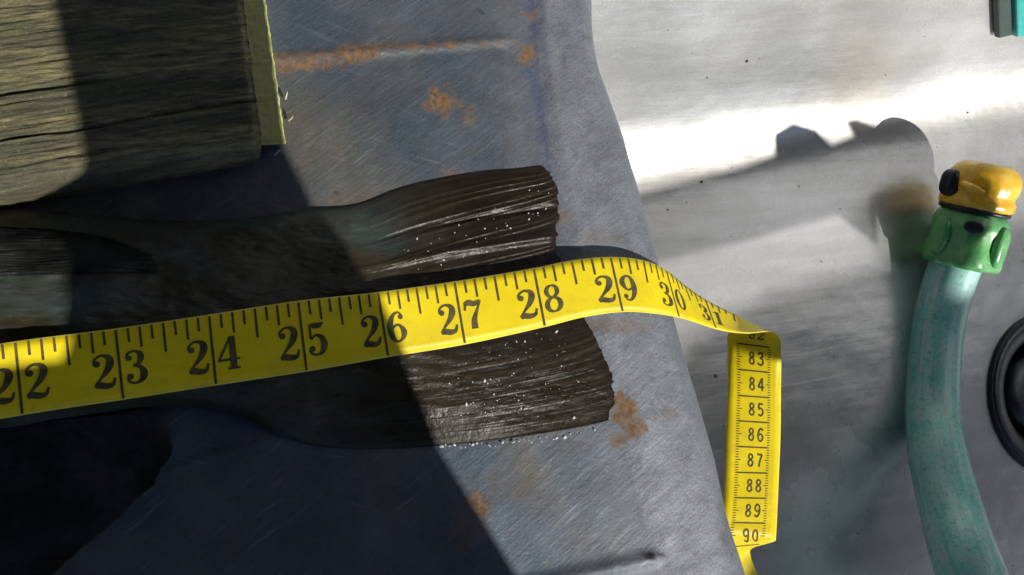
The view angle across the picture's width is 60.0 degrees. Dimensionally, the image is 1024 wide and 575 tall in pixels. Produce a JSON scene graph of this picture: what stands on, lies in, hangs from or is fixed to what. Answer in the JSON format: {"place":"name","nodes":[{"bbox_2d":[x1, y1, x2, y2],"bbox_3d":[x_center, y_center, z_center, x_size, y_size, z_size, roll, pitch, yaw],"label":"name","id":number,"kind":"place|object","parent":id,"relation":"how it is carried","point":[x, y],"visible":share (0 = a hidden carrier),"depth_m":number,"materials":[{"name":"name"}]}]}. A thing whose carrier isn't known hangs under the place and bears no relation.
{"place":"outdoors","nodes":[
{"label":"outdoors","id":0,"kind":"place"},
{"bbox_2d":[592,0,1023,574],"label":"steel basin","id":1,"kind":"object","parent":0,"point":[790,110],"visible":0.42,"depth_m":0.42,"materials":[{"name":"silver metal"}]},
{"bbox_2d":[8,0,744,574],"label":"draining tray","id":2,"kind":"object","parent":1,"relation":"on","point":[386,96],"visible":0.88,"depth_m":0.28,"materials":[{"name":"metal"}]},
{"bbox_2d":[0,0,292,207],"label":"wooden block","id":3,"kind":"object","parent":2,"relation":"on","point":[99,95],"depth_m":0.23,"materials":[{"name":"brown wood"}]},
{"bbox_2d":[0,166,614,574],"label":"fish","id":4,"kind":"object","parent":2,"relation":"on","point":[74,480],"visible":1,"depth_m":0.25},
{"bbox_2d":[0,257,780,574],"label":"measuring tape","id":5,"kind":"object","parent":4,"relation":"on","point":[42,374],"visible":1,"depth_m":0.26,"materials":[{"name":"yellow plastic"}]},
{"bbox_2d":[404,189,595,448],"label":"water drops","id":6,"kind":"object","parent":4,"relation":"on","point":[502,442],"visible":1,"depth_m":0.28,"materials":[{"name":"grey"}]},
{"bbox_2d":[661,36,1011,533],"bbox_3d":[0.161,0.009,0.403,0.224,0.051,0.254,2,85,-18],"label":"grit","id":7,"kind":"object","parent":1,"relation":"on","point":[798,186],"visible":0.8,"depth_m":0.41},
{"bbox_2d":[905,261,1008,574],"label":"garden hose","id":8,"kind":"object","parent":1,"relation":"on","point":[958,535],"visible":0.95,"depth_m":0.41,"materials":[{"name":"green rubber"}]},
{"bbox_2d":[922,159,1022,273],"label":"hose connector","id":9,"kind":"object","parent":8,"relation":"attached to","point":[970,225],"visible":1,"depth_m":0.42,"materials":[{"name":"green plastic"}]},
{"bbox_2d":[988,317,1023,465],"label":"basin drain","id":10,"kind":"object","parent":1,"relation":"attached to","point":[1006,388],"visible":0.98,"depth_m":0.46,"materials":[{"name":"rubber"}]},
{"bbox_2d":[993,0,1023,37],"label":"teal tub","id":11,"kind":"object","parent":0,"point":[1008,17],"visible":1,"depth_m":0.42,"materials":[{"name":"plastic"}]}
]}

